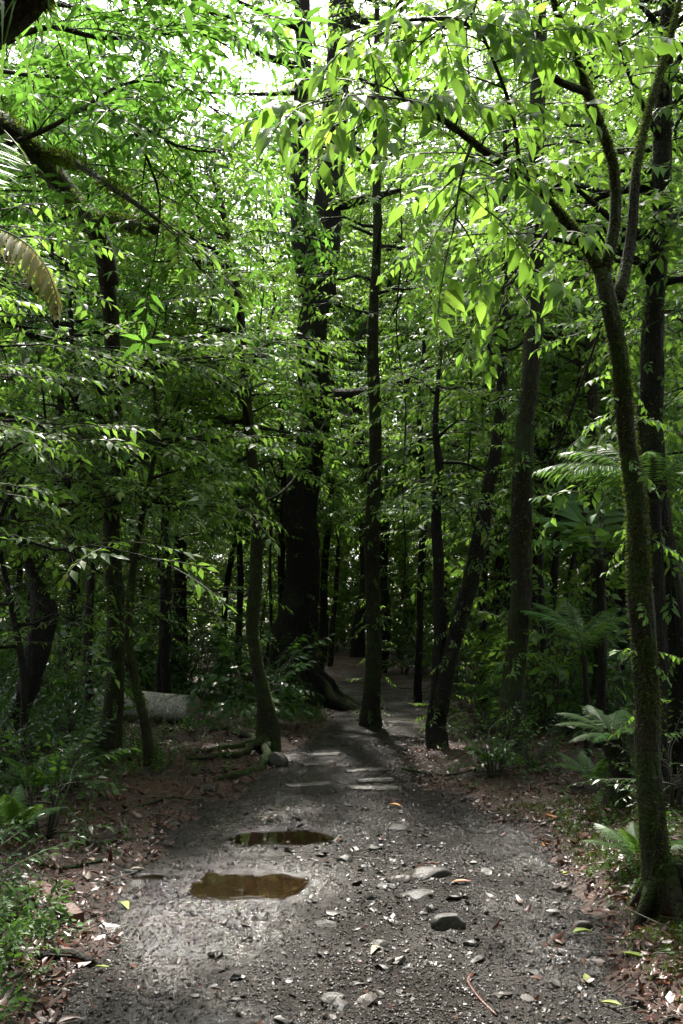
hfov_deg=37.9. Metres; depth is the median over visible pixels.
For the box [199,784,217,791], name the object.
stone
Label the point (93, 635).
shrub
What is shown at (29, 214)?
sapling
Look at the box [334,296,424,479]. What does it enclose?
forest tree
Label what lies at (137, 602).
shrub
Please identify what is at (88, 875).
fallen leaf
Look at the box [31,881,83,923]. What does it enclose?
bark slab
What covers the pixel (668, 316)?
sapling
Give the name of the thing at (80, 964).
leaf litter
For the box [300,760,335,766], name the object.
timber step
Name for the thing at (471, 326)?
liana
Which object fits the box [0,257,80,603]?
sapling
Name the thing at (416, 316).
understory tree
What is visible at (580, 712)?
fern
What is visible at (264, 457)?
liana
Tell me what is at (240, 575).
sapling
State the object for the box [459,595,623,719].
shrub
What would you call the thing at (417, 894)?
stone
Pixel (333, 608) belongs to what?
understory tree
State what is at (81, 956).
fallen branch
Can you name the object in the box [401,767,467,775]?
fallen branch
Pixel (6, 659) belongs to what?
shrub
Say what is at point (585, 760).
fern
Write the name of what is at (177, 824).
stone
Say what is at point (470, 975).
fallen branch
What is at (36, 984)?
fallen branch
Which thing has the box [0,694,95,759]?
shrub
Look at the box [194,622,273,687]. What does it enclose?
shrub
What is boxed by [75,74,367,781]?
slim tree
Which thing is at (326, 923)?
stone
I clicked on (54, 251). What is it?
sapling
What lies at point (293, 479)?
liana
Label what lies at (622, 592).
sapling
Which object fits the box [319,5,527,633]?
sapling
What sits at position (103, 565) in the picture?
sapling
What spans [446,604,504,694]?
shrub
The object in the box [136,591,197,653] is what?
shrub
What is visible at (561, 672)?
shrub
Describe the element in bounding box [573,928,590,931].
fallen leaf
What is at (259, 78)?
sky
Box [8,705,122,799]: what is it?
shrub
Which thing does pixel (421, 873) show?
stone
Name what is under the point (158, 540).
sapling
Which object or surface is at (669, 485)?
sapling
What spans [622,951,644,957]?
fallen leaf
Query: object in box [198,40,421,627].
forest tree
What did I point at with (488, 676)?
shrub
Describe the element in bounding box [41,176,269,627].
sapling
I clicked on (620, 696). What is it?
shrub
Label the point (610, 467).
palm
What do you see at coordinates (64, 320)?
sapling
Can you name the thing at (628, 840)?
fern
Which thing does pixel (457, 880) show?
fallen leaf
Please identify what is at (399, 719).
path
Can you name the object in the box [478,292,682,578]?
sapling
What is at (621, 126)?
understory tree
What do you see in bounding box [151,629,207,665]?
shrub
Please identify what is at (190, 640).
shrub
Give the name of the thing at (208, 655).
shrub
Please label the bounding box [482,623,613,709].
shrub
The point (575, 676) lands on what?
shrub
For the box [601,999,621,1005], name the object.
fallen leaf
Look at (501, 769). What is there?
shrub
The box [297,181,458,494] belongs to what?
understory tree
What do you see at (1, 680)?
shrub
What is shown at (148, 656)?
shrub
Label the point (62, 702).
shrub
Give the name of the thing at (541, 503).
sapling
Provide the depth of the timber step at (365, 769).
10.09 m
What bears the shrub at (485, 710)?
on the ground at (344, 668)
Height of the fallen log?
0.424 m
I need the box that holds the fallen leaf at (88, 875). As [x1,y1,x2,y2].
[85,872,90,878]
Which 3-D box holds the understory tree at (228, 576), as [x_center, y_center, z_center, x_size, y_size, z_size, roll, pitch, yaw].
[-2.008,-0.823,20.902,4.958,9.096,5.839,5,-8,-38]
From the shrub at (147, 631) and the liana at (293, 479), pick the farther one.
the shrub at (147, 631)
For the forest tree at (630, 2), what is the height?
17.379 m
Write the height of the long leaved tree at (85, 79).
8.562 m
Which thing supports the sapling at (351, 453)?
on the ground at (344, 668)
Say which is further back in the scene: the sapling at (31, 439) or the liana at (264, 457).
the liana at (264, 457)
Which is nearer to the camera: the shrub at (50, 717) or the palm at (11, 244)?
the palm at (11, 244)
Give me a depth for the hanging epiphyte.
3.92 m
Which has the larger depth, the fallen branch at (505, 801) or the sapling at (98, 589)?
the sapling at (98, 589)
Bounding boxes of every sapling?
[0,0,185,432]
[0,103,141,479]
[0,118,165,672]
[0,161,71,491]
[0,192,237,613]
[0,197,168,637]
[0,240,102,552]
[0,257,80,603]
[0,355,169,760]
[0,446,133,685]
[2,0,216,636]
[4,113,162,569]
[5,248,255,690]
[8,407,157,593]
[16,508,177,646]
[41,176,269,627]
[47,185,235,594]
[51,480,189,616]
[54,434,292,692]
[64,497,206,624]
[102,412,263,635]
[121,183,387,675]
[122,494,246,635]
[179,321,366,628]
[203,464,367,619]
[253,198,407,661]
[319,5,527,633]
[319,187,484,659]
[333,454,503,630]
[357,115,638,656]
[363,61,636,685]
[379,498,505,622]
[382,357,568,607]
[392,13,682,719]
[401,159,682,699]
[407,128,523,482]
[426,453,592,614]
[427,193,612,582]
[430,429,562,600]
[451,10,682,697]
[458,190,682,661]
[474,308,630,628]
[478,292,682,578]
[481,81,682,667]
[491,234,682,562]
[502,188,682,567]
[502,410,679,578]
[503,0,682,553]
[536,51,682,533]
[558,413,682,601]
[572,82,682,492]
[606,483,682,615]
[607,501,682,630]
[664,123,682,557]
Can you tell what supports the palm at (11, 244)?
on the ground at (344, 668)
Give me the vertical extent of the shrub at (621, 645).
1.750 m
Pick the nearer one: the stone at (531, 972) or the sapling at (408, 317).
the stone at (531, 972)
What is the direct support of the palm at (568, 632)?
on the ground at (344, 668)
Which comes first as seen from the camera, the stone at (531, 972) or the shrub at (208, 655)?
the stone at (531, 972)
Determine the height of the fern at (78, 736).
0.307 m
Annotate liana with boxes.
[145,250,215,443]
[158,85,166,558]
[239,392,334,508]
[253,145,271,639]
[396,0,406,599]
[463,0,474,527]
[548,121,637,466]
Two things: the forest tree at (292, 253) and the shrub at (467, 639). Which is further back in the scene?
the forest tree at (292, 253)
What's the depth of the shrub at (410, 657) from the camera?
24.53 m
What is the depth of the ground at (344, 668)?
8.21 m
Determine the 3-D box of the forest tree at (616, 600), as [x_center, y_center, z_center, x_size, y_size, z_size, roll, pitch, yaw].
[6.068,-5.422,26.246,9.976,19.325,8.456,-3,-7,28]
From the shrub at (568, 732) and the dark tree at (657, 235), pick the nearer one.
the dark tree at (657, 235)
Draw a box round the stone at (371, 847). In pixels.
[366,844,376,851]
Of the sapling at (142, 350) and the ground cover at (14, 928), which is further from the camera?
the sapling at (142, 350)
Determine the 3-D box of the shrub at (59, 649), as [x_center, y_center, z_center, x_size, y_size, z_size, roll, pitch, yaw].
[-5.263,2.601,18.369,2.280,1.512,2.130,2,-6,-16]
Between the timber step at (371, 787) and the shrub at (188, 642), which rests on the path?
the timber step at (371, 787)
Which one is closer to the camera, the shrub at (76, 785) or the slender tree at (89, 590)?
the shrub at (76, 785)
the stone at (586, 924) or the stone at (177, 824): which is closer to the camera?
the stone at (586, 924)
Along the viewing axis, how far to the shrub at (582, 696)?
12.49 m
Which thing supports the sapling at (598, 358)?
on the ground at (344, 668)
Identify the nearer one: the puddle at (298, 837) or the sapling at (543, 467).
the puddle at (298, 837)
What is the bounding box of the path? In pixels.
[16,681,674,1023]
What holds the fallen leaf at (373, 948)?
on the path
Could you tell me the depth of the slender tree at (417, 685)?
17.98 m
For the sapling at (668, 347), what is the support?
on the ground at (344, 668)
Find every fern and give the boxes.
[0,742,96,791]
[0,785,61,831]
[28,723,99,747]
[214,678,250,695]
[460,735,517,765]
[550,699,610,729]
[555,751,632,782]
[556,705,664,808]
[583,821,682,858]
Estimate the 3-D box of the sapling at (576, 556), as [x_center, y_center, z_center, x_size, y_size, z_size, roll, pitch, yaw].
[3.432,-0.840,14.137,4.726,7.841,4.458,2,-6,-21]
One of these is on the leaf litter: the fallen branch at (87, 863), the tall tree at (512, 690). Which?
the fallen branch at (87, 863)
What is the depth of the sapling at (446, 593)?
22.05 m
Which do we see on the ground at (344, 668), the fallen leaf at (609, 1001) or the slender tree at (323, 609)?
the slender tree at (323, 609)
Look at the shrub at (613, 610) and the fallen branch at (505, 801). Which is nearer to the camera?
the fallen branch at (505, 801)
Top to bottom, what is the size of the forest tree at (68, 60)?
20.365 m
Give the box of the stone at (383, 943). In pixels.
[370,939,387,947]
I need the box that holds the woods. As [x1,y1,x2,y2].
[0,5,682,654]
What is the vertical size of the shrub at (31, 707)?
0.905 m
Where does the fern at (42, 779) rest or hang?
on the ground at (344, 668)
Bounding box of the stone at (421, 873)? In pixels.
[407,866,451,880]
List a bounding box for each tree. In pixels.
[0,0,361,361]
[0,13,128,176]
[0,15,263,712]
[0,104,362,693]
[0,106,328,761]
[0,208,244,737]
[0,248,124,765]
[20,332,274,767]
[74,86,287,624]
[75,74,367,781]
[98,401,257,689]
[132,254,357,661]
[156,0,551,710]
[189,0,438,540]
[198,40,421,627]
[199,364,364,613]
[206,0,682,932]
[223,126,390,622]
[224,71,446,656]
[230,0,563,672]
[243,143,424,666]
[252,285,413,669]
[255,0,496,727]
[281,0,638,626]
[289,178,466,645]
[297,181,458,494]
[323,312,509,704]
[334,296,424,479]
[341,177,569,551]
[343,91,641,749]
[362,326,587,711]
[376,0,682,799]
[382,37,599,657]
[405,4,682,625]
[411,285,636,713]
[414,325,670,720]
[418,10,682,683]
[424,1,682,735]
[485,0,573,759]
[608,0,682,178]
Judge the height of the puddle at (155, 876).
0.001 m
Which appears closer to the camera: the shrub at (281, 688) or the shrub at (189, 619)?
the shrub at (281, 688)
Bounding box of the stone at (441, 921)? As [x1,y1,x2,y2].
[430,913,465,929]
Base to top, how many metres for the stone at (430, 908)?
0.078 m
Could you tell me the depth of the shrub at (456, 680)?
17.06 m
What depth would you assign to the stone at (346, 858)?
6.37 m
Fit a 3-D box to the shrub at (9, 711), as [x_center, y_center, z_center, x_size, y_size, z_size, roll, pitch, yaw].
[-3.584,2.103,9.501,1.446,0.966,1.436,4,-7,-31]
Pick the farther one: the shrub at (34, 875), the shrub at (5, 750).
the shrub at (5, 750)
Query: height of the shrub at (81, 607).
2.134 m
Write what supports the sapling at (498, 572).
on the ground at (344, 668)
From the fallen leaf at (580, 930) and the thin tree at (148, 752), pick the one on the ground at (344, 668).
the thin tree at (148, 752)
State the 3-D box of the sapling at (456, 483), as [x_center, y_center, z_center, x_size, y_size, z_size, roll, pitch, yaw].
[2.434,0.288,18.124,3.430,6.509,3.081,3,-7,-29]
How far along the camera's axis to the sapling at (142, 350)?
26.93 m
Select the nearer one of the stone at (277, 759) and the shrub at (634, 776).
the shrub at (634, 776)
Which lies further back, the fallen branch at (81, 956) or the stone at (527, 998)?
the fallen branch at (81, 956)
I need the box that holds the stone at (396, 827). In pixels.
[387,823,409,831]
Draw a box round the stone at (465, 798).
[462,795,476,801]
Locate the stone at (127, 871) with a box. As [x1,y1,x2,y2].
[123,869,137,874]
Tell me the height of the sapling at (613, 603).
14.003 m
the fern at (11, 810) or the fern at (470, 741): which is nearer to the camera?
the fern at (11, 810)
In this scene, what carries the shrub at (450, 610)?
on the ground at (344, 668)
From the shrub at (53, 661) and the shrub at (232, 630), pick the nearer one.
the shrub at (53, 661)
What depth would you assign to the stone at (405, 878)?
5.90 m
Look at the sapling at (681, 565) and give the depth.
18.16 m
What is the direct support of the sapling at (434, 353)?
on the ground at (344, 668)
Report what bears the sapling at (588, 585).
on the ground at (344, 668)
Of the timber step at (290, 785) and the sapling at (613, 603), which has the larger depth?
the sapling at (613, 603)
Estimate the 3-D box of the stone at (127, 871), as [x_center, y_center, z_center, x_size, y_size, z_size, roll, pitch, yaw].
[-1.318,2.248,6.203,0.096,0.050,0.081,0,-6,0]
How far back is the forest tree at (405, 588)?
34.64 m
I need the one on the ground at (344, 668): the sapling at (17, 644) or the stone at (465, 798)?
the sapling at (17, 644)
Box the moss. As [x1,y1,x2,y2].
[0,772,682,1009]
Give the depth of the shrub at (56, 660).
12.92 m
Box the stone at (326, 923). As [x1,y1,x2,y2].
[313,919,339,927]
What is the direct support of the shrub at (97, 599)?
on the ground at (344, 668)
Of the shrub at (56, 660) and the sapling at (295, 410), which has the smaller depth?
the shrub at (56, 660)
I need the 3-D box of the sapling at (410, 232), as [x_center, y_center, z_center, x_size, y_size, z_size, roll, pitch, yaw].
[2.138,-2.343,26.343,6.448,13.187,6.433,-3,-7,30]
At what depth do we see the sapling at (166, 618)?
14.37 m
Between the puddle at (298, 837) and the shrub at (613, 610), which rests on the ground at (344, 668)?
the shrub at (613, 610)
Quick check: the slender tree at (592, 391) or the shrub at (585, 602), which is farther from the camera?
the shrub at (585, 602)
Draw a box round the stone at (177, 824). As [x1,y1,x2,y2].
[168,822,180,826]
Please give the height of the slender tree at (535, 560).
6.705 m
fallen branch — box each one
[4,978,52,992]
[27,857,102,869]
[37,948,94,966]
[74,835,162,847]
[119,797,194,814]
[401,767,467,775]
[466,973,497,1016]
[504,784,532,802]
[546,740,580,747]
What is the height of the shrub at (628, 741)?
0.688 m
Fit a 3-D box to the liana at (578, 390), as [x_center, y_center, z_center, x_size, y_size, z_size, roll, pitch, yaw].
[2.461,-2.077,9.960,0.087,3.155,1.514,3,-7,-25]
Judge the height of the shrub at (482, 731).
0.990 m
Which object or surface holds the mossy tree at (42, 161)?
on the ground at (344, 668)
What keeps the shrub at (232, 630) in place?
on the ground at (344, 668)
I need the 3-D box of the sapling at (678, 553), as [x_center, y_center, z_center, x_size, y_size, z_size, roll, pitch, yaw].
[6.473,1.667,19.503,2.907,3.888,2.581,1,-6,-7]
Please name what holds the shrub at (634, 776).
on the ground at (344, 668)
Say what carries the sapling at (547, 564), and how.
on the ground at (344, 668)
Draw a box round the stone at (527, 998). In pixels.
[519,994,534,1003]
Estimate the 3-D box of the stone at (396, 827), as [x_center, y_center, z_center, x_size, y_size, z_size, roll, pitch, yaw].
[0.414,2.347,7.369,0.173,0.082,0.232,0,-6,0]
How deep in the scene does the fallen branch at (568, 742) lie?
11.49 m
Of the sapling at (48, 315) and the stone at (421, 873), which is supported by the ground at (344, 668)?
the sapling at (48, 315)
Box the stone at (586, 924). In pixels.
[572,920,592,929]
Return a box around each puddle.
[129,874,175,879]
[187,871,309,899]
[226,830,333,846]
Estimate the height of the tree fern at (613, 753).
0.839 m
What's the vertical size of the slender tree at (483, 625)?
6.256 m
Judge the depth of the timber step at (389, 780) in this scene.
9.41 m
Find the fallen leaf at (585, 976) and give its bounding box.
[583,973,589,982]
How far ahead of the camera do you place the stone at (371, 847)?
6.73 m
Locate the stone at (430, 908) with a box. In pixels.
[426,904,435,912]
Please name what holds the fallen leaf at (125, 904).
on the path
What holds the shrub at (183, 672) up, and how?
on the ground at (344, 668)
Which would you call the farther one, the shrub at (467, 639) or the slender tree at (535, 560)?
the shrub at (467, 639)
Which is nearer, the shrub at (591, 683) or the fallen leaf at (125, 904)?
the fallen leaf at (125, 904)
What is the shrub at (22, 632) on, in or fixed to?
on the ground at (344, 668)
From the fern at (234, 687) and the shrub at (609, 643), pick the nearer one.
the fern at (234, 687)
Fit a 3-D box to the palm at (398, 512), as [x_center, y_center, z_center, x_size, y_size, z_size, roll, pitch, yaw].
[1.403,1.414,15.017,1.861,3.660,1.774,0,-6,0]
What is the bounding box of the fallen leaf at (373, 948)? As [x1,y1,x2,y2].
[371,945,379,953]
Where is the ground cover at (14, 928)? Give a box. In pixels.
[0,677,682,1023]
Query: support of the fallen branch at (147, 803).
on the ground at (344, 668)
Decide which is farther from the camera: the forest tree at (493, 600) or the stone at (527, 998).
the forest tree at (493, 600)
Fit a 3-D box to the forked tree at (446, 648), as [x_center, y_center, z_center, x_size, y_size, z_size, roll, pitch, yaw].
[1.758,-1.003,12.221,3.378,8.023,3.409,5,-8,-41]
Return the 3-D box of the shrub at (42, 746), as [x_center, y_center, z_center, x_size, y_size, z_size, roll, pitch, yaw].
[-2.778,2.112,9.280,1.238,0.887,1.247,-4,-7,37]
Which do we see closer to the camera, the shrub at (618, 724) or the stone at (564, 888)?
the stone at (564, 888)
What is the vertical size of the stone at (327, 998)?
0.037 m
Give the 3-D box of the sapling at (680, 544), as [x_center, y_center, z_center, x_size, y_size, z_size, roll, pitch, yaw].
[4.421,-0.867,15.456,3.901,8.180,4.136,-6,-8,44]
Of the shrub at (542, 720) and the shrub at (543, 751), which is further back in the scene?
the shrub at (542, 720)
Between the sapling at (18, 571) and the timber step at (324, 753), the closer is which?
the timber step at (324, 753)
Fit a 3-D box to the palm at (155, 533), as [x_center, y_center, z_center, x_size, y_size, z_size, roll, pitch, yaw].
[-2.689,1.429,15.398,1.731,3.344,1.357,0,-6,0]
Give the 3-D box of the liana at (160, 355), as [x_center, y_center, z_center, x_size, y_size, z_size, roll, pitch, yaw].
[-2.238,-2.584,12.332,0.216,6.360,0.079,0,-6,0]
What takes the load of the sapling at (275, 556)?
on the ground at (344, 668)
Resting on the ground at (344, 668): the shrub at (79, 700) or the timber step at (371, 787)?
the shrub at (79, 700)
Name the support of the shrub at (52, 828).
on the ground at (344, 668)
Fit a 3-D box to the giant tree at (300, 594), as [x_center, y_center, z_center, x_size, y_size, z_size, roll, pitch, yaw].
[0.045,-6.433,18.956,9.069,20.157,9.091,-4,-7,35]
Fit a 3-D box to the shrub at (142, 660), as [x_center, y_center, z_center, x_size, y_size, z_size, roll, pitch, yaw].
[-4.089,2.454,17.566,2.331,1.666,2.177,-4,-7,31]
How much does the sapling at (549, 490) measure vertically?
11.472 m
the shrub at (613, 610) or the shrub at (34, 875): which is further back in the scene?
the shrub at (613, 610)
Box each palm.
[0,141,61,323]
[121,511,211,656]
[379,496,476,610]
[520,599,629,758]
[532,445,682,789]
[532,493,625,748]
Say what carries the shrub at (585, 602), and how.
on the ground at (344, 668)
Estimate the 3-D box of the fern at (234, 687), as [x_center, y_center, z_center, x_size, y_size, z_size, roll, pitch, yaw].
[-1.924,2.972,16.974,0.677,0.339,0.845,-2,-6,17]
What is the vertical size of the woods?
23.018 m
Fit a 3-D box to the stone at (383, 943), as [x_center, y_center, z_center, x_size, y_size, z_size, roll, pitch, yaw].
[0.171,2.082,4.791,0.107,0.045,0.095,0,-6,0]
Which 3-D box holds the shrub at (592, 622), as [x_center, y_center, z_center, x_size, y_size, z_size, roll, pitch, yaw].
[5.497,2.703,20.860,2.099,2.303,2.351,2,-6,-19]
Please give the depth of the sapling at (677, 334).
13.60 m
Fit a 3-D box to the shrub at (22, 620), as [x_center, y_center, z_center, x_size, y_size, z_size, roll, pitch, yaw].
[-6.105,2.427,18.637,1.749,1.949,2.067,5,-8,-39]
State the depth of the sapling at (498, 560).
20.73 m
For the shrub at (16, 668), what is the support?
on the ground at (344, 668)
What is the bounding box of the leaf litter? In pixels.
[0,685,682,1023]
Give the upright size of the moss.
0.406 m
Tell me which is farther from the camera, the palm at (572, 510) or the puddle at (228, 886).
the palm at (572, 510)
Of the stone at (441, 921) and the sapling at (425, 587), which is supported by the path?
the stone at (441, 921)
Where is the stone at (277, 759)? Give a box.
[268,752,288,767]
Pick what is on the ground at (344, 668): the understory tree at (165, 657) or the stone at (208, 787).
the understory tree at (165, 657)
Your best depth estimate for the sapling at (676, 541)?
20.32 m
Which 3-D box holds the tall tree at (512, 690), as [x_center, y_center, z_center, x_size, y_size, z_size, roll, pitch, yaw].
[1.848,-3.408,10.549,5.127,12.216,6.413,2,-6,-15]
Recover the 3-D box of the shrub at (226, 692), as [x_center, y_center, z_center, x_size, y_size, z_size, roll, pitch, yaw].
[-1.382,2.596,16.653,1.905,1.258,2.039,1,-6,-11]
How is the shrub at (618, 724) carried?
on the ground at (344, 668)
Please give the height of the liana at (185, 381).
2.448 m
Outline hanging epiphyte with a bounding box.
[0,0,50,123]
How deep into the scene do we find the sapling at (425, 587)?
23.25 m
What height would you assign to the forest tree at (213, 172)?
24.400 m
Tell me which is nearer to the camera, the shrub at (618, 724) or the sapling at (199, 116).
the shrub at (618, 724)
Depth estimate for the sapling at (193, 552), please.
20.35 m
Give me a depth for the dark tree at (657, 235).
7.94 m
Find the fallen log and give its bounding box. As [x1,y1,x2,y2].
[77,688,200,721]
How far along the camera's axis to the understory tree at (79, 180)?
13.26 m
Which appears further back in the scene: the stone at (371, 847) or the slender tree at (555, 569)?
the slender tree at (555, 569)
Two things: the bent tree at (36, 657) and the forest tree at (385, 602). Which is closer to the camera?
the bent tree at (36, 657)
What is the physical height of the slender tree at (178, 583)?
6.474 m
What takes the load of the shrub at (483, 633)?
on the ground at (344, 668)
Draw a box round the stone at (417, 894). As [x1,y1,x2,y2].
[405,889,436,900]
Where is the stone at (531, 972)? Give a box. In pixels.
[527,969,539,975]
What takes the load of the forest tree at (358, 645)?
on the ground at (344, 668)
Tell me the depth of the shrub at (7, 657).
13.72 m
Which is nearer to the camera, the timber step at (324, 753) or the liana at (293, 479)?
the timber step at (324, 753)
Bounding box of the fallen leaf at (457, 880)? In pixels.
[454,879,469,881]
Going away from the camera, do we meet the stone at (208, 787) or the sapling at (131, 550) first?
the stone at (208, 787)
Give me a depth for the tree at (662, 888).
4.80 m
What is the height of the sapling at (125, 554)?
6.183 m
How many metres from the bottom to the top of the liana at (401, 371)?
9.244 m
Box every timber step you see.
[284,781,330,787]
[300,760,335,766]
[305,752,340,755]
[345,767,386,772]
[350,785,397,790]
[356,777,394,783]
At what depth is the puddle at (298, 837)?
7.20 m
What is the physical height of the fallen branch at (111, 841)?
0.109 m
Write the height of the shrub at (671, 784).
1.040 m
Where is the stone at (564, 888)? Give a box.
[549,883,571,893]
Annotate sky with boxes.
[0,0,682,613]
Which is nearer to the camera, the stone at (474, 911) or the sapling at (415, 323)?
the stone at (474, 911)
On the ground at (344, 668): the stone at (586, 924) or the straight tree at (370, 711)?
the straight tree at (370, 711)
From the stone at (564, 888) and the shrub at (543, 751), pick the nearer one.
the stone at (564, 888)
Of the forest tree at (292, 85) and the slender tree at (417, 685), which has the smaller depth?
the slender tree at (417, 685)
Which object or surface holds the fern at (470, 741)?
on the ground at (344, 668)
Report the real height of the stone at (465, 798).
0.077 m
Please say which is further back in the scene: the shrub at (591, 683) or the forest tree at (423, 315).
the forest tree at (423, 315)
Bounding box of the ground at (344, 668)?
[0,618,682,1023]
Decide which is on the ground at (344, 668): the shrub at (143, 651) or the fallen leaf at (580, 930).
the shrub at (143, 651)
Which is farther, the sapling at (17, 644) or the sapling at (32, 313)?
the sapling at (32, 313)
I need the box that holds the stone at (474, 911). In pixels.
[471,908,480,914]
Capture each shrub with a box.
[0,578,83,701]
[0,594,57,677]
[0,601,125,719]
[0,605,62,693]
[0,611,24,688]
[0,611,156,746]
[0,658,66,732]
[0,671,50,707]
[0,686,43,752]
[0,686,96,789]
[0,688,113,766]
[0,689,29,767]
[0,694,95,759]
[0,697,70,796]
[0,721,141,855]
[0,759,82,910]
[1,585,105,691]
[1,679,55,727]
[4,629,94,694]
[6,554,106,666]
[7,613,105,679]
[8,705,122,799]
[31,663,139,746]
[41,680,98,727]
[53,604,159,689]
[59,617,158,658]
[60,599,140,656]
[80,600,158,682]
[82,621,158,688]
[133,629,171,685]
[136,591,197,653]
[137,603,217,682]
[137,604,251,697]
[138,616,229,692]
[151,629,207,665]
[184,629,333,726]
[188,572,277,672]
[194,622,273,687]
[203,630,314,702]
[381,617,433,674]
[414,589,494,672]
[428,621,503,704]
[430,559,591,711]
[442,702,567,788]
[444,550,630,734]
[445,589,542,687]
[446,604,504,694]
[447,672,545,739]
[449,596,503,671]
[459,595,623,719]
[462,694,531,730]
[471,629,530,698]
[477,587,590,685]
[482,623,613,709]
[486,700,597,774]
[525,679,610,735]
[525,688,567,730]
[526,628,633,715]
[545,596,629,683]
[558,604,635,736]
[559,673,628,719]
[561,589,630,677]
[565,689,682,825]
[568,681,635,729]
[575,731,635,795]
[578,603,631,683]
[583,692,634,740]
[587,602,634,732]
[594,702,633,753]
[607,615,632,688]
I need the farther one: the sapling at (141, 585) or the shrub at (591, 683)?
the sapling at (141, 585)
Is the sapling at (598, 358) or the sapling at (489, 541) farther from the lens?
the sapling at (489, 541)
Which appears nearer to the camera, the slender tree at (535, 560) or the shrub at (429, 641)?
the slender tree at (535, 560)
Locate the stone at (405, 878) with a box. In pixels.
[390,874,413,882]
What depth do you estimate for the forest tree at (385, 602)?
25.72 m
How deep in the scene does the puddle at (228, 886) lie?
5.89 m
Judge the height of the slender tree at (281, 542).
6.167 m
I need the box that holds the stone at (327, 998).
[321,992,344,1004]
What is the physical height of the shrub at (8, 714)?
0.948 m
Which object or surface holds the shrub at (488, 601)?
on the ground at (344, 668)
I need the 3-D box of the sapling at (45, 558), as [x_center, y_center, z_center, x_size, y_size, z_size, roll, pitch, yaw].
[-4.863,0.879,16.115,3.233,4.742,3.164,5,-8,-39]
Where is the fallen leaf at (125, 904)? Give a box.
[120,901,128,908]
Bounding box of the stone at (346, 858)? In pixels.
[336,854,352,862]
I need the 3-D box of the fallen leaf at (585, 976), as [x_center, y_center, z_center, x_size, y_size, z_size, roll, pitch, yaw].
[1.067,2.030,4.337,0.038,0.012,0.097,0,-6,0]
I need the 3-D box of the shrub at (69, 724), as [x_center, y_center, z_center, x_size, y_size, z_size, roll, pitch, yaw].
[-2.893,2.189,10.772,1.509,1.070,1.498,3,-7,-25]
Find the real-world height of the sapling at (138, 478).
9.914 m

